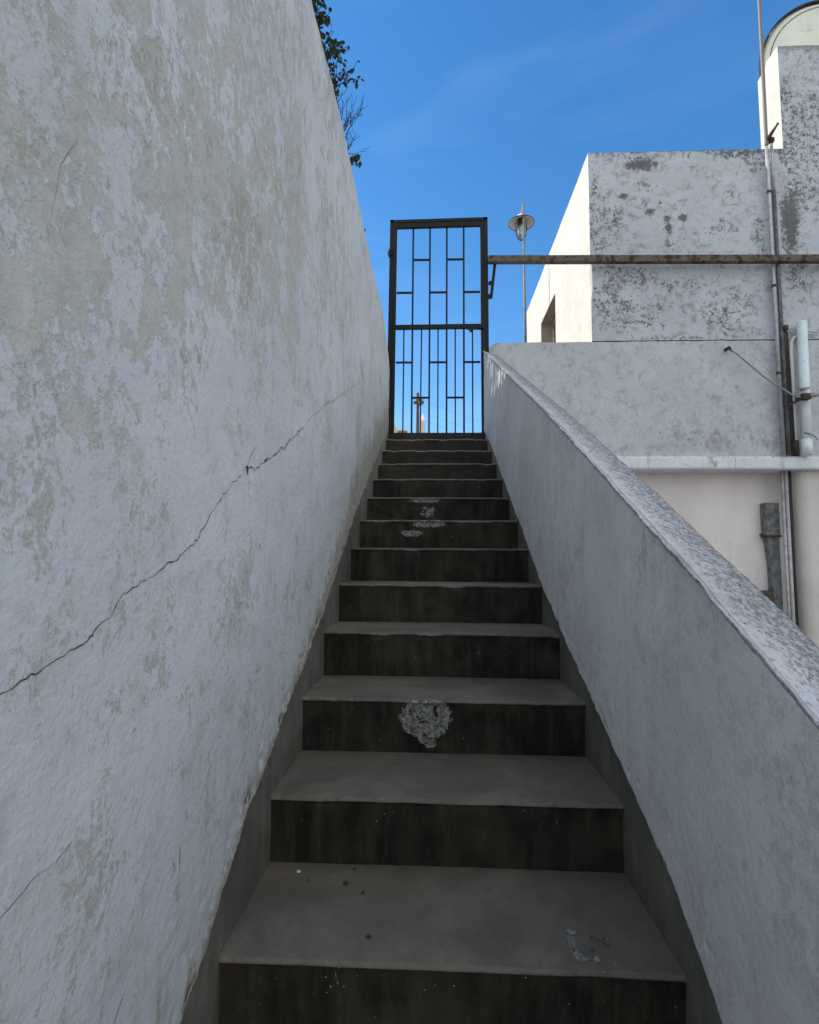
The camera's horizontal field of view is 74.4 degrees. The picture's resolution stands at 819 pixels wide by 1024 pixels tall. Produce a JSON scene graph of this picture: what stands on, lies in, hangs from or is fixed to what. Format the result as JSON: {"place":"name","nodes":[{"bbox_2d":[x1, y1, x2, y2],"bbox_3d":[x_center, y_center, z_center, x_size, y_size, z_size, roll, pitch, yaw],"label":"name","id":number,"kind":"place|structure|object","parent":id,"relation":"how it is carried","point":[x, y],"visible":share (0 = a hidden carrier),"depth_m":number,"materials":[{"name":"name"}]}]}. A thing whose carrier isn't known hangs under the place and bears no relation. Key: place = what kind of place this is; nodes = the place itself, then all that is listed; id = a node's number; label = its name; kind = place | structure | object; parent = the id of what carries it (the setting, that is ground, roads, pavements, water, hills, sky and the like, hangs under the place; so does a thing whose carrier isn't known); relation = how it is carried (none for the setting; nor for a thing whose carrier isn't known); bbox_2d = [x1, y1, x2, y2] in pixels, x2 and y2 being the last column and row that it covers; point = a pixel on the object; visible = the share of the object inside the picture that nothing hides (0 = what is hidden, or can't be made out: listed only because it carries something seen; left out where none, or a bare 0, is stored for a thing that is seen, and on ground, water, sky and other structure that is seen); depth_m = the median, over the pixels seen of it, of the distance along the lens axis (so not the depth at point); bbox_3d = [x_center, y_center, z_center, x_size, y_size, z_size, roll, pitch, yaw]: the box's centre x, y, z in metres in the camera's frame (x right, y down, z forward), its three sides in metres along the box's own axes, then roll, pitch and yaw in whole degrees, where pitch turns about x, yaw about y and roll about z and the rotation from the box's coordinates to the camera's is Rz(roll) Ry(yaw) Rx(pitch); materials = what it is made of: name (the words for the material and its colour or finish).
{"place":"outdoors","nodes":[
{"label":"outdoors","id":0,"kind":"place"},
{"bbox_2d":[421,414,424,432],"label":"pale tower","id":1,"kind":"structure","parent":0,"point":[422,425],"depth_m":28.71,"materials":[{"name":"white"}]},
{"bbox_2d":[314,0,813,432],"label":"sky","id":2,"kind":"structure","parent":0,"point":[475,108],"materials":[{"name":"blue"}]},
{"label":"terrace floor","id":3,"kind":"structure","parent":0,"visible":0},
{"bbox_2d":[508,201,534,341],"bbox_3d":[1.618,-2.470,7.734,0.382,4.000,0.382,0,-5,2],"label":"street lamp","id":4,"kind":"object","parent":3,"relation":"on","point":[521,223],"visible":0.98,"depth_m":7.77,"materials":[{"name":"metal"}]},
{"bbox_2d":[527,148,818,342],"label":"flat roof building","id":5,"kind":"structure","parent":3,"relation":"on","point":[705,202],"depth_m":5.58,"materials":[{"name":"paint"}]},
{"bbox_2d":[552,318,555,341],"bbox_3d":[2.154,-1.681,7.542,0.070,2.395,0.940,0,-5,2],"label":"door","id":6,"kind":"structure","parent":5,"relation":"in","point":[554,322],"depth_m":8.04,"materials":[{"name":"white wood"}]},
{"bbox_2d":[759,0,818,76],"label":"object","id":7,"kind":"object","parent":5,"relation":"on","point":[798,25],"visible":0.32,"depth_m":6.16,"materials":[{"name":"white paint"}]},
{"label":"ground","id":8,"kind":"structure","parent":0,"visible":0},
{"bbox_2d":[0,0,389,1023],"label":"stairwell wall","id":9,"kind":"structure","parent":8,"relation":"on","point":[194,392],"depth_m":0.86,"materials":[{"name":"paint"}]},
{"bbox_2d":[312,0,341,55],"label":"shrub","id":10,"kind":"object","parent":9,"relation":"on","point":[326,20],"visible":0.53,"depth_m":2.10,"materials":[{"name":"green plant"}]},
{"bbox_2d":[321,37,349,81],"bbox_3d":[-0.323,-1.925,2.301,0.137,0.155,0.160,-1,-5,16],"label":"shrub","id":11,"kind":"object","parent":9,"relation":"on","point":[338,51],"visible":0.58,"depth_m":2.29,"materials":[{"name":"green plant"}]},
{"bbox_2d":[330,60,364,95],"bbox_3d":[-0.287,-1.921,2.385,0.228,0.135,0.112,-2,-6,26],"label":"twiggy weed","id":12,"kind":"object","parent":9,"relation":"on","point":[335,82],"visible":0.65,"depth_m":2.38,"materials":[{"name":"green plant"}]},
{"bbox_2d":[329,71,367,130],"bbox_3d":[-0.331,-1.970,2.559,0.177,0.228,0.287,-2,-6,28],"label":"twiggy weed","id":13,"kind":"object","parent":9,"relation":"on","point":[345,125],"visible":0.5,"depth_m":2.61,"materials":[{"name":"brown plant"}]},
{"bbox_2d":[348,153,361,167],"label":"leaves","id":14,"kind":"object","parent":9,"relation":"on","point":[355,158],"visible":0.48,"depth_m":2.86,"materials":[{"name":"green plant"}]},
{"bbox_2d":[345,102,368,154],"bbox_3d":[-0.279,-1.927,2.742,0.131,0.179,0.248,0,-5,2],"label":"twiggy weed","id":15,"kind":"object","parent":9,"relation":"on","point":[346,137],"visible":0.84,"depth_m":2.75,"materials":[{"name":"brown plant"}]},
{"bbox_2d":[414,393,423,432],"bbox_3d":[0.341,-0.607,21.273,0.394,8.400,0.299,-3,-6,35],"label":"utility pole","id":16,"kind":"object","parent":8,"relation":"on","point":[417,402],"visible":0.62,"depth_m":21.56,"materials":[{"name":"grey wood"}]},
{"bbox_2d":[181,429,721,1023],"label":"staircase","id":17,"kind":"structure","parent":8,"relation":"on","point":[443,773],"depth_m":1.49,"materials":[{"name":"grey concrete"}]},
{"bbox_2d":[388,217,488,433],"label":"metal gate","id":18,"kind":"structure","parent":17,"relation":"on","point":[447,223],"depth_m":5.54,"materials":[{"name":"black metal"}]},
{"bbox_2d":[487,254,818,298],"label":"steel tube","id":19,"kind":"object","parent":18,"relation":"attached to","point":[494,260],"visible":1,"depth_m":5.43,"materials":[{"name":"brown metal"}]},
{"bbox_2d":[483,351,818,1023],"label":"stair parapet","id":20,"kind":"structure","parent":8,"relation":"on","point":[694,653],"depth_m":1.07,"materials":[{"name":"paint"}]},
{"bbox_2d":[617,456,818,646],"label":"storey","id":21,"kind":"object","parent":8,"relation":"on","point":[715,502],"visible":0.23,"depth_m":5.50,"materials":[{"name":"paint"}]},
{"bbox_2d":[489,340,818,456],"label":"terrace wall","id":22,"kind":"structure","parent":21,"relation":"on","point":[673,398],"depth_m":5.43,"materials":[{"name":"paint"}]},
{"bbox_2d":[724,346,800,397],"bbox_3d":[3.476,-1.378,5.298,0.669,0.568,0.090,-1,-5,17],"label":"grey cable","id":23,"kind":"object","parent":22,"relation":"attached to","point":[748,363],"visible":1,"depth_m":5.30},
{"bbox_2d":[758,45,818,338],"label":"rooftop screen wall","id":24,"kind":"structure","parent":22,"relation":"on","point":[792,85],"depth_m":5.60,"materials":[{"name":"paint"}]},
{"bbox_2d":[789,335,799,455],"bbox_3d":[3.834,-1.162,5.345,0.118,1.225,0.052,0,-5,2],"label":"electrical conduit","id":25,"kind":"object","parent":22,"relation":"attached to","point":[796,440],"visible":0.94,"depth_m":5.33,"materials":[{"name":"beige paint"}]},
{"bbox_2d":[786,387,818,406],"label":"insulator bracket","id":26,"kind":"object","parent":22,"relation":"attached to","point":[806,396],"visible":0.99,"depth_m":5.20,"materials":[{"name":"grey metal"}]},
{"bbox_2d":[760,590,773,602],"bbox_3d":[3.480,1.061,5.374,0.240,0.555,0.136,0,-5,2],"label":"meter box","id":27,"kind":"object","parent":21,"relation":"attached to","point":[769,594],"visible":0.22,"depth_m":5.32,"materials":[{"name":"brown metal"}]},
{"bbox_2d":[759,503,782,609],"bbox_3d":[3.615,1.073,5.385,0.214,2.335,0.108,0,-5,2],"label":"cable channel","id":28,"kind":"object","parent":21,"relation":"attached to","point":[770,524],"visible":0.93,"depth_m":5.42,"materials":[{"name":"metal"}]},
{"bbox_2d":[764,145,790,618],"bbox_3d":[3.674,-0.784,5.353,0.048,6.030,0.179,-2,-6,25],"label":"electrical conduit","id":29,"kind":"object","parent":21,"relation":"attached to","point":[776,335],"visible":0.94,"depth_m":5.35,"materials":[{"name":"grey metal"}]},
{"bbox_2d":[757,0,768,144],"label":"antenna mast","id":30,"kind":"object","parent":29,"relation":"attached to","point":[762,71],"visible":1,"depth_m":5.60,"materials":[{"name":"grey metal"}]},
{"bbox_2d":[766,122,778,140],"bbox_3d":[3.716,-3.892,5.528,0.126,0.172,0.040,-1,-5,17],"label":"spike bracket","id":31,"kind":"object","parent":30,"relation":"attached to","point":[769,136],"visible":1,"depth_m":5.51,"materials":[{"name":"grey metal"}]},
{"bbox_2d":[768,137,795,623],"bbox_3d":[3.717,-0.814,5.354,0.067,6.090,0.178,-1,-5,16],"label":"electrical conduit","id":32,"kind":"object","parent":21,"relation":"attached to","point":[783,370],"visible":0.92,"depth_m":5.35,"materials":[{"name":"grey metal"}]},
{"bbox_2d":[784,331,798,626],"bbox_3d":[3.762,0.192,5.264,0.062,4.071,0.164,-1,-5,19],"label":"cable bundle","id":33,"kind":"object","parent":21,"relation":"attached to","point":[790,398],"visible":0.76,"depth_m":5.33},
{"bbox_2d":[796,320,817,455],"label":"drainpipe","id":34,"kind":"object","parent":21,"relation":"on","point":[806,441],"visible":0.92,"depth_m":5.27,"materials":[{"name":"white plastic"}]},
{"bbox_2d":[783,325,818,335],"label":"rod bracket","id":35,"kind":"object","parent":34,"relation":"attached to","point":[785,328],"visible":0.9,"depth_m":5.37,"materials":[{"name":"grey metal"}]}
]}

